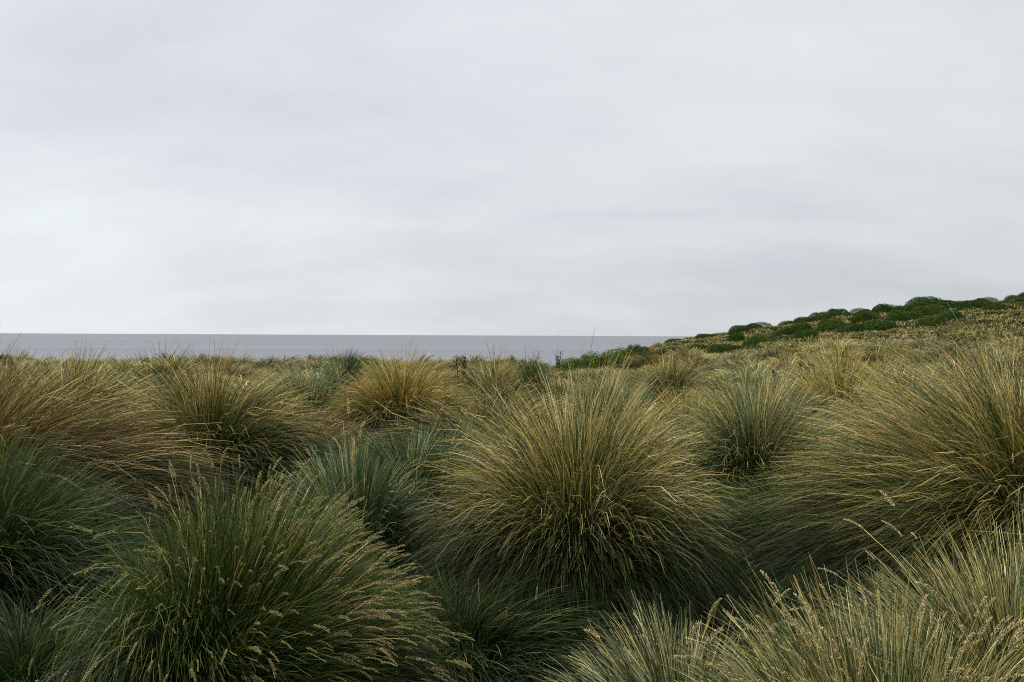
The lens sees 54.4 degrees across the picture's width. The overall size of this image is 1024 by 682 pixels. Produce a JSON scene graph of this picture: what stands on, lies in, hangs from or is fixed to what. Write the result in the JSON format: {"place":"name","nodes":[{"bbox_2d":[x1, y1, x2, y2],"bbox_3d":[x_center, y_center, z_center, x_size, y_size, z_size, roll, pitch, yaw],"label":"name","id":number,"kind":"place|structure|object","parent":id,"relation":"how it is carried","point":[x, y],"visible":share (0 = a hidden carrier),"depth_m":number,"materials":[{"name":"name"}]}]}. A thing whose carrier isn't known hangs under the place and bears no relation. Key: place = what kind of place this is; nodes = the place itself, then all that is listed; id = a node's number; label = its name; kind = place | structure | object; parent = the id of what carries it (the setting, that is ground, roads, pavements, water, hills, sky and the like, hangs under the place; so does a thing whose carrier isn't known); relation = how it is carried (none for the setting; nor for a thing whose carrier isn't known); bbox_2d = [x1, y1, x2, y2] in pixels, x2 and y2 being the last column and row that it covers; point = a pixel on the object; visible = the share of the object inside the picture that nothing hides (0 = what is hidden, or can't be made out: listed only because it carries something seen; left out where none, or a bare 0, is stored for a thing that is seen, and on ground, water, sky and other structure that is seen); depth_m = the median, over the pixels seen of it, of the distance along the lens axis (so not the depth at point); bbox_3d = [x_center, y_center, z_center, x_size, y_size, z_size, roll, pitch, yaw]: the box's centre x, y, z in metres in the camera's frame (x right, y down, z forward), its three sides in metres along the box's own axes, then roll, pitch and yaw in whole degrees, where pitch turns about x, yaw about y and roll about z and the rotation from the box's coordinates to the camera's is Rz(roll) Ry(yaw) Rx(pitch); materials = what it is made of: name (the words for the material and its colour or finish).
{"place":"outdoors","nodes":[
{"label":"outdoors","id":0,"kind":"place"},
{"bbox_2d":[0,333,694,366],"bbox_3d":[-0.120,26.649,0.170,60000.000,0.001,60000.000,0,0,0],"label":"sea","id":1,"kind":"structure","parent":0,"point":[446,347],"depth_m":2321.12,"materials":[{"name":"liquid"}]},
{"bbox_2d":[0,332,1013,681],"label":"short grass","id":2,"kind":"structure","parent":0,"point":[762,608],"depth_m":5.04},
{"bbox_2d":[0,0,1023,335],"label":"sky","id":3,"kind":"structure","parent":0,"point":[280,167],"materials":[{"name":"white"}]},
{"bbox_2d":[388,305,1023,681],"bbox_3d":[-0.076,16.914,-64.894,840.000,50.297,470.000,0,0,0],"label":"ground","id":4,"kind":"structure","parent":0,"point":[980,323],"depth_m":7.12,"materials":[{"name":"soil"}]},
{"bbox_2d":[0,342,64,405],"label":"grass tussock","id":5,"kind":"object","parent":4,"relation":"on","point":[18,367],"depth_m":12.48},
{"bbox_2d":[0,592,119,681],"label":"grass tussock","id":6,"kind":"object","parent":4,"relation":"on","point":[10,650],"depth_m":4.39,"materials":[{"name":"plant"}]},
{"bbox_2d":[0,529,177,644],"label":"grass tussock","id":7,"kind":"object","parent":4,"relation":"on","point":[83,578],"depth_m":5.16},
{"bbox_2d":[0,336,182,435],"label":"grass tussock","id":8,"kind":"object","parent":4,"relation":"on","point":[75,370],"depth_m":11.06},
{"bbox_2d":[0,408,189,654],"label":"grass tussock","id":9,"kind":"object","parent":4,"relation":"on","point":[45,524],"depth_m":5.35,"materials":[{"name":"plant"}]},
{"bbox_2d":[0,320,289,562],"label":"grass tussock","id":10,"kind":"object","parent":4,"relation":"on","point":[109,448],"depth_m":6.80,"materials":[{"name":"plant"}]},
{"bbox_2d":[87,340,232,413],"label":"grass tussock","id":11,"kind":"object","parent":4,"relation":"on","point":[145,371],"depth_m":13.47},
{"bbox_2d":[138,353,202,377],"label":"grass tussock","id":12,"kind":"object","parent":4,"relation":"on","point":[166,366],"depth_m":33.10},
{"bbox_2d":[112,417,251,496],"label":"grass tussock","id":13,"kind":"object","parent":4,"relation":"on","point":[185,451],"depth_m":8.66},
{"bbox_2d":[154,351,243,369],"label":"grass tussock","id":14,"kind":"object","parent":4,"relation":"on","point":[210,361],"depth_m":36.17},
{"bbox_2d":[83,336,346,526],"bbox_3d":[-2.824,0.734,9.253,2.909,1.671,2.748,0,0,0],"label":"grass tussock","id":15,"kind":"object","parent":4,"relation":"on","point":[243,427],"depth_m":8.96,"materials":[{"name":"plant"}]},
{"bbox_2d":[201,356,256,383],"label":"grass tussock","id":16,"kind":"object","parent":4,"relation":"on","point":[231,366],"depth_m":29.26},
{"bbox_2d":[11,447,474,681],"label":"grass tussock","id":17,"kind":"object","parent":4,"relation":"on","point":[293,605],"depth_m":3.51,"materials":[{"name":"plant"}]},
{"bbox_2d":[238,355,309,372],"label":"grass tussock","id":18,"kind":"object","parent":4,"relation":"on","point":[271,361],"depth_m":34.38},
{"bbox_2d":[226,382,325,429],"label":"grass tussock","id":19,"kind":"object","parent":4,"relation":"on","point":[302,406],"depth_m":13.39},
{"bbox_2d":[251,364,333,393],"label":"grass tussock","id":20,"kind":"object","parent":4,"relation":"on","point":[292,378],"depth_m":21.38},
{"bbox_2d":[250,352,367,424],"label":"grass tussock","id":21,"kind":"object","parent":4,"relation":"on","point":[320,386],"depth_m":14.48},
{"bbox_2d":[296,358,340,370],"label":"grass tussock","id":22,"kind":"object","parent":4,"relation":"on","point":[317,364],"depth_m":35.88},
{"bbox_2d":[261,393,388,469],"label":"grass tussock","id":23,"kind":"object","parent":4,"relation":"on","point":[337,434],"depth_m":10.56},
{"bbox_2d":[306,343,372,395],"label":"grass tussock","id":24,"kind":"object","parent":4,"relation":"on","point":[351,368],"depth_m":19.91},
{"bbox_2d":[253,398,452,598],"bbox_3d":[-1.010,0.980,6.206,1.466,1.235,1.330,0,0,0],"label":"grass tussock","id":25,"kind":"object","parent":4,"relation":"on","point":[390,517],"depth_m":6.10,"materials":[{"name":"plant"}]},
{"bbox_2d":[325,351,380,364],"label":"grass tussock","id":26,"kind":"object","parent":4,"relation":"on","point":[353,359],"depth_m":38.29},
{"bbox_2d":[275,405,515,561],"bbox_3d":[-0.766,1.017,7.902,2.444,1.134,2.216,0,0,-36],"label":"grass tussock","id":27,"kind":"object","parent":4,"relation":"on","point":[422,454],"depth_m":7.79,"materials":[{"name":"plant"}]},
{"bbox_2d":[309,336,494,447],"bbox_3d":[-1.348,0.807,12.547,2.894,1.838,3.284,0,0,0],"label":"grass tussock","id":28,"kind":"object","parent":4,"relation":"on","point":[391,394],"depth_m":12.20,"materials":[{"name":"plant"}]},
{"bbox_2d":[403,366,459,391],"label":"grass tussock","id":29,"kind":"object","parent":4,"relation":"on","point":[434,377],"depth_m":24.34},
{"bbox_2d":[367,401,537,473],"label":"grass tussock","id":30,"kind":"object","parent":4,"relation":"on","point":[462,430],"depth_m":9.76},
{"bbox_2d":[428,358,496,372],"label":"grass tussock","id":31,"kind":"object","parent":4,"relation":"on","point":[449,366],"depth_m":33.19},
{"bbox_2d":[361,382,600,457],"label":"grass tussock","id":32,"kind":"object","parent":4,"relation":"on","point":[422,426],"depth_m":11.09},
{"bbox_2d":[447,362,530,382],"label":"grass tussock","id":33,"kind":"object","parent":4,"relation":"on","point":[485,372],"depth_m":26.66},
{"bbox_2d":[447,342,539,407],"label":"grass tussock","id":34,"kind":"object","parent":4,"relation":"on","point":[494,376],"depth_m":15.83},
{"bbox_2d":[454,373,569,430],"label":"grass tussock","id":35,"kind":"object","parent":4,"relation":"on","point":[491,395],"depth_m":14.58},
{"bbox_2d":[5,299,1023,622],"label":"distant grass","id":36,"kind":"structure","parent":4,"relation":"on","point":[655,347],"depth_m":51.92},
{"bbox_2d":[505,348,564,406],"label":"grass tussock","id":37,"kind":"object","parent":4,"relation":"on","point":[533,379],"depth_m":18.13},
{"bbox_2d":[362,558,708,681],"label":"grass tussock","id":38,"kind":"object","parent":4,"relation":"on","point":[461,623],"depth_m":4.74,"materials":[{"name":"plant"}]},
{"bbox_2d":[552,357,586,371],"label":"coastal shrub","id":39,"kind":"object","parent":4,"relation":"on","point":[574,363],"visible":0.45,"depth_m":41.73,"materials":[{"name":"green plant"}]},
{"bbox_2d":[540,372,600,405],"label":"grass tussock","id":40,"kind":"object","parent":4,"relation":"on","point":[557,386],"depth_m":19.15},
{"bbox_2d":[388,328,776,675],"bbox_3d":[0.334,0.789,5.627,2.356,1.741,2.113,0,0,0],"label":"grass tussock","id":41,"kind":"object","parent":4,"relation":"on","point":[588,516],"depth_m":5.28,"materials":[{"name":"plant"}]},
{"bbox_2d":[578,351,615,369],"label":"coastal shrub","id":42,"kind":"object","parent":4,"relation":"on","point":[594,357],"visible":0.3,"depth_m":42.56,"materials":[{"name":"green plant"}]},
{"bbox_2d":[557,371,641,401],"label":"grass tussock","id":43,"kind":"object","parent":4,"relation":"on","point":[603,385],"depth_m":18.46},
{"bbox_2d":[569,367,636,379],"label":"grass tussock","id":44,"kind":"object","parent":4,"relation":"on","point":[602,372],"depth_m":31.15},
{"bbox_2d":[544,365,665,426],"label":"grass tussock","id":45,"kind":"object","parent":4,"relation":"on","point":[603,394],"depth_m":14.38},
{"bbox_2d":[524,388,704,506],"bbox_3d":[1.051,0.989,9.107,2.166,1.188,2.420,0,0,0],"label":"grass tussock","id":46,"kind":"object","parent":4,"relation":"on","point":[653,429],"depth_m":8.91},
{"bbox_2d":[599,347,636,365],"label":"coastal shrub","id":47,"kind":"object","parent":4,"relation":"on","point":[621,352],"visible":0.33,"depth_m":44.67,"materials":[{"name":"green plant"}]},
{"bbox_2d":[626,344,651,360],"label":"coastal shrub","id":48,"kind":"object","parent":4,"relation":"on","point":[636,349],"visible":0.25,"depth_m":46.69,"materials":[{"name":"green plant"}]},
{"bbox_2d":[610,347,698,370],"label":"grass tussock","id":49,"kind":"object","parent":4,"relation":"on","point":[639,363],"depth_m":38.01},
{"bbox_2d":[526,582,802,681],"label":"grass tussock","id":50,"kind":"object","parent":4,"relation":"on","point":[658,670],"depth_m":3.62,"materials":[{"name":"plant"}]},
{"bbox_2d":[625,379,712,416],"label":"grass tussock","id":51,"kind":"object","parent":4,"relation":"on","point":[662,398],"depth_m":15.24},
{"bbox_2d":[625,346,719,407],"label":"grass tussock","id":52,"kind":"object","parent":4,"relation":"on","point":[673,378],"depth_m":17.82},
{"bbox_2d":[614,364,731,397],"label":"grass tussock","id":53,"kind":"object","parent":4,"relation":"on","point":[631,377],"depth_m":20.13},
{"bbox_2d":[637,380,729,437],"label":"grass tussock","id":54,"kind":"object","parent":4,"relation":"on","point":[676,408],"depth_m":12.94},
{"bbox_2d":[663,345,721,359],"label":"grass tussock","id":55,"kind":"object","parent":4,"relation":"on","point":[686,353],"depth_m":40.56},
{"bbox_2d":[670,349,717,364],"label":"grass tussock","id":56,"kind":"object","parent":4,"relation":"on","point":[691,355],"depth_m":36.79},
{"bbox_2d":[705,343,745,353],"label":"coastal shrub","id":57,"kind":"object","parent":4,"relation":"on","point":[722,348],"visible":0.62,"depth_m":56.36,"materials":[{"name":"green plant"}]},
{"bbox_2d":[706,357,756,369],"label":"grass tussock","id":58,"kind":"object","parent":4,"relation":"on","point":[723,364],"depth_m":32.49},
{"bbox_2d":[726,331,744,341],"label":"coastal shrub","id":59,"kind":"object","parent":4,"relation":"on","point":[737,336],"visible":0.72,"depth_m":67.71,"materials":[{"name":"green plant"}]},
{"bbox_2d":[658,358,819,424],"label":"grass tussock","id":60,"kind":"object","parent":4,"relation":"on","point":[730,390],"depth_m":13.46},
{"bbox_2d":[728,325,750,333],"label":"coastal shrub","id":61,"kind":"object","parent":4,"relation":"on","point":[738,328],"visible":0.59,"depth_m":79.57,"materials":[{"name":"green plant"}]},
{"bbox_2d":[700,364,789,388],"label":"grass tussock","id":62,"kind":"object","parent":4,"relation":"on","point":[725,374],"depth_m":24.20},
{"bbox_2d":[715,359,793,376],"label":"grass tussock","id":63,"kind":"object","parent":4,"relation":"on","point":[752,367],"depth_m":28.02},
{"bbox_2d":[653,348,869,516],"bbox_3d":[2.174,0.824,8.587,2.364,1.534,2.162,0,0,0],"label":"grass tussock","id":64,"kind":"object","parent":4,"relation":"on","point":[749,442],"depth_m":8.38,"materials":[{"name":"plant"}]},
{"bbox_2d":[747,333,777,343],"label":"coastal shrub","id":65,"kind":"object","parent":4,"relation":"on","point":[760,338],"visible":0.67,"depth_m":63.73,"materials":[{"name":"green plant"}]},
{"bbox_2d":[685,456,860,595],"bbox_3d":[1.981,1.179,6.917,2.274,0.851,2.052,0,0,0],"label":"grass tussock","id":66,"kind":"object","parent":4,"relation":"on","point":[744,515],"depth_m":6.87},
{"bbox_2d":[749,346,798,361],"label":"grass tussock","id":67,"kind":"object","parent":4,"relation":"on","point":[772,353],"depth_m":38.26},
{"bbox_2d":[758,353,808,368],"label":"grass tussock","id":68,"kind":"object","parent":4,"relation":"on","point":[784,361],"depth_m":32.20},
{"bbox_2d":[771,326,797,337],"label":"coastal shrub","id":69,"kind":"object","parent":4,"relation":"on","point":[790,330],"visible":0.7,"depth_m":65.86,"materials":[{"name":"green plant"}]},
{"bbox_2d":[737,371,834,390],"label":"grass tussock","id":70,"kind":"object","parent":4,"relation":"on","point":[778,380],"depth_m":21.87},
{"bbox_2d":[756,341,817,357],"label":"grass tussock","id":71,"kind":"object","parent":4,"relation":"on","point":[795,350],"depth_m":40.99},
{"bbox_2d":[768,350,817,363],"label":"grass tussock","id":72,"kind":"object","parent":4,"relation":"on","point":[788,356],"depth_m":36.38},
{"bbox_2d":[791,322,813,329],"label":"coastal shrub","id":73,"kind":"object","parent":4,"relation":"on","point":[802,325],"visible":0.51,"depth_m":69.53,"materials":[{"name":"green plant"}]},
{"bbox_2d":[782,351,827,372],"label":"grass tussock","id":74,"kind":"object","parent":4,"relation":"on","point":[794,368],"depth_m":30.17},
{"bbox_2d":[792,329,819,338],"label":"coastal shrub","id":75,"kind":"object","parent":4,"relation":"on","point":[806,333],"visible":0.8,"depth_m":62.92,"materials":[{"name":"green plant"}]},
{"bbox_2d":[807,311,834,320],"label":"coastal shrub","id":76,"kind":"object","parent":4,"relation":"on","point":[819,316],"visible":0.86,"depth_m":80.80,"materials":[{"name":"green plant"}]},
{"bbox_2d":[620,300,1023,364],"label":"hillside grass","id":77,"kind":"structure","parent":4,"relation":"on","point":[910,322],"depth_m":59.36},
{"bbox_2d":[816,318,844,330],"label":"coastal shrub","id":78,"kind":"object","parent":4,"relation":"on","point":[827,325],"visible":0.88,"depth_m":67.54,"materials":[{"name":"green plant"}]},
{"bbox_2d":[758,327,913,438],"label":"grass tussock","id":79,"kind":"object","parent":4,"relation":"on","point":[829,376],"depth_m":12.35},
{"bbox_2d":[807,333,864,352],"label":"grass tussock","id":80,"kind":"object","parent":4,"relation":"on","point":[831,342],"depth_m":40.32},
{"bbox_2d":[651,549,1023,681],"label":"grass tussock","id":81,"kind":"object","parent":4,"relation":"on","point":[790,674],"depth_m":2.96,"materials":[{"name":"plant"}]},
{"bbox_2d":[827,308,850,318],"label":"coastal shrub","id":82,"kind":"object","parent":4,"relation":"on","point":[838,312],"visible":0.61,"depth_m":81.61,"materials":[{"name":"green plant"}]},
{"bbox_2d":[813,343,865,362],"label":"grass tussock","id":83,"kind":"object","parent":4,"relation":"on","point":[842,352],"depth_m":35.84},
{"bbox_2d":[836,322,864,333],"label":"coastal shrub","id":84,"kind":"object","parent":4,"relation":"on","point":[855,327],"visible":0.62,"depth_m":63.62,"materials":[{"name":"green plant"}]},
{"bbox_2d":[851,310,883,323],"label":"coastal shrub","id":85,"kind":"object","parent":4,"relation":"on","point":[859,316],"visible":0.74,"depth_m":69.12,"materials":[{"name":"green plant"}]},
{"bbox_2d":[714,489,1023,681],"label":"grass tussock","id":86,"kind":"object","parent":4,"relation":"on","point":[990,588],"depth_m":3.33,"materials":[{"name":"plant"}]},
{"bbox_2d":[720,304,1023,670],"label":"grass tussock","id":87,"kind":"object","parent":4,"relation":"on","point":[969,469],"depth_m":5.42,"materials":[{"name":"plant"}]},
{"bbox_2d":[842,345,914,364],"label":"grass tussock","id":88,"kind":"object","parent":4,"relation":"on","point":[873,357],"depth_m":34.05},
{"bbox_2d":[861,319,898,331],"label":"coastal shrub","id":89,"kind":"object","parent":4,"relation":"on","point":[879,324],"visible":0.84,"depth_m":62.70,"materials":[{"name":"green plant"}]},
{"bbox_2d":[871,303,897,312],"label":"coastal shrub","id":90,"kind":"object","parent":4,"relation":"on","point":[882,308],"visible":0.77,"depth_m":80.95,"materials":[{"name":"green plant"}]},
{"bbox_2d":[857,342,912,355],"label":"grass tussock","id":91,"kind":"object","parent":4,"relation":"on","point":[875,349],"depth_m":39.56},
{"bbox_2d":[872,336,905,348],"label":"grass tussock","id":92,"kind":"object","parent":4,"relation":"on","point":[898,341],"depth_m":41.67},
{"bbox_2d":[853,355,928,386],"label":"grass tussock","id":93,"kind":"object","parent":4,"relation":"on","point":[886,371],"depth_m":20.56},
{"bbox_2d":[803,339,988,449],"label":"grass tussock","id":94,"kind":"object","parent":4,"relation":"on","point":[868,396],"depth_m":11.12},
{"bbox_2d":[870,342,921,361],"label":"grass tussock","id":95,"kind":"object","parent":4,"relation":"on","point":[902,350],"depth_m":35.45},
{"bbox_2d":[884,310,923,322],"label":"coastal shrub","id":96,"kind":"object","parent":4,"relation":"on","point":[895,316],"visible":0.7,"depth_m":65.25,"materials":[{"name":"green plant"}]},
{"bbox_2d":[859,364,972,400],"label":"grass tussock","id":97,"kind":"object","parent":4,"relation":"on","point":[913,379],"depth_m":16.32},
{"bbox_2d":[904,296,941,305],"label":"coastal shrub","id":98,"kind":"object","parent":4,"relation":"on","point":[923,301],"visible":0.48,"depth_m":79.63,"materials":[{"name":"green plant"}]},
{"bbox_2d":[901,333,951,350],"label":"grass tussock","id":99,"kind":"object","parent":4,"relation":"on","point":[916,345],"depth_m":39.83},
{"bbox_2d":[911,304,949,316],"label":"coastal shrub","id":100,"kind":"object","parent":4,"relation":"on","point":[929,310],"visible":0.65,"depth_m":69.57,"materials":[{"name":"green plant"}]},
{"bbox_2d":[914,315,947,326],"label":"coastal shrub","id":101,"kind":"object","parent":4,"relation":"on","point":[926,321],"visible":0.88,"depth_m":60.50,"materials":[{"name":"green plant"}]},
{"bbox_2d":[890,352,972,367],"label":"grass tussock","id":102,"kind":"object","parent":4,"relation":"on","point":[928,361],"depth_m":33.09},
{"bbox_2d":[858,334,1023,451],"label":"grass tussock","id":103,"kind":"object","parent":4,"relation":"on","point":[978,382],"depth_m":9.83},
{"bbox_2d":[912,344,972,361],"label":"grass tussock","id":104,"kind":"object","parent":4,"relation":"on","point":[946,352],"depth_m":34.47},
{"bbox_2d":[935,300,965,308],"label":"coastal shrub","id":105,"kind":"object","parent":4,"relation":"on","point":[952,304],"visible":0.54,"depth_m":77.23,"materials":[{"name":"green plant"}]},
{"bbox_2d":[937,310,964,321],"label":"coastal shrub","id":106,"kind":"object","parent":4,"relation":"on","point":[948,314],"visible":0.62,"depth_m":61.81,"materials":[{"name":"green plant"}]},
{"bbox_2d":[915,341,986,355],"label":"grass tussock","id":107,"kind":"object","parent":4,"relation":"on","point":[945,349],"depth_m":36.07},
{"bbox_2d":[913,337,994,351],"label":"grass tussock","id":108,"kind":"object","parent":4,"relation":"on","point":[964,343],"depth_m":38.40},
{"bbox_2d":[917,346,1010,395],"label":"grass tussock","id":109,"kind":"object","parent":4,"relation":"on","point":[958,363],"depth_m":17.77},
{"bbox_2d":[925,345,1005,372],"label":"grass tussock","id":110,"kind":"object","parent":4,"relation":"on","point":[969,359],"depth_m":25.93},
{"bbox_2d":[957,300,984,309],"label":"coastal shrub","id":111,"kind":"object","parent":4,"relation":"on","point":[970,304],"visible":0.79,"depth_m":73.84,"materials":[{"name":"green plant"}]},
{"bbox_2d":[955,345,1023,366],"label":"grass tussock","id":112,"kind":"object","parent":4,"relation":"on","point":[993,356],"depth_m":29.46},
{"bbox_2d":[981,301,1006,311],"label":"coastal shrub","id":113,"kind":"object","parent":4,"relation":"on","point":[993,306],"visible":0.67,"depth_m":67.71,"materials":[{"name":"green plant"}]},
{"bbox_2d":[965,344,1023,390],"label":"grass tussock","id":114,"kind":"object","parent":4,"relation":"on","point":[1001,366],"depth_m":21.80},
{"bbox_2d":[977,333,1023,346],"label":"grass tussock","id":115,"kind":"object","parent":4,"relation":"on","point":[1011,339],"depth_m":40.88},
{"bbox_2d":[1002,295,1023,303],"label":"coastal shrub","id":116,"kind":"object","parent":4,"relation":"on","point":[1017,299],"visible":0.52,"depth_m":73.65,"materials":[{"name":"green plant"}]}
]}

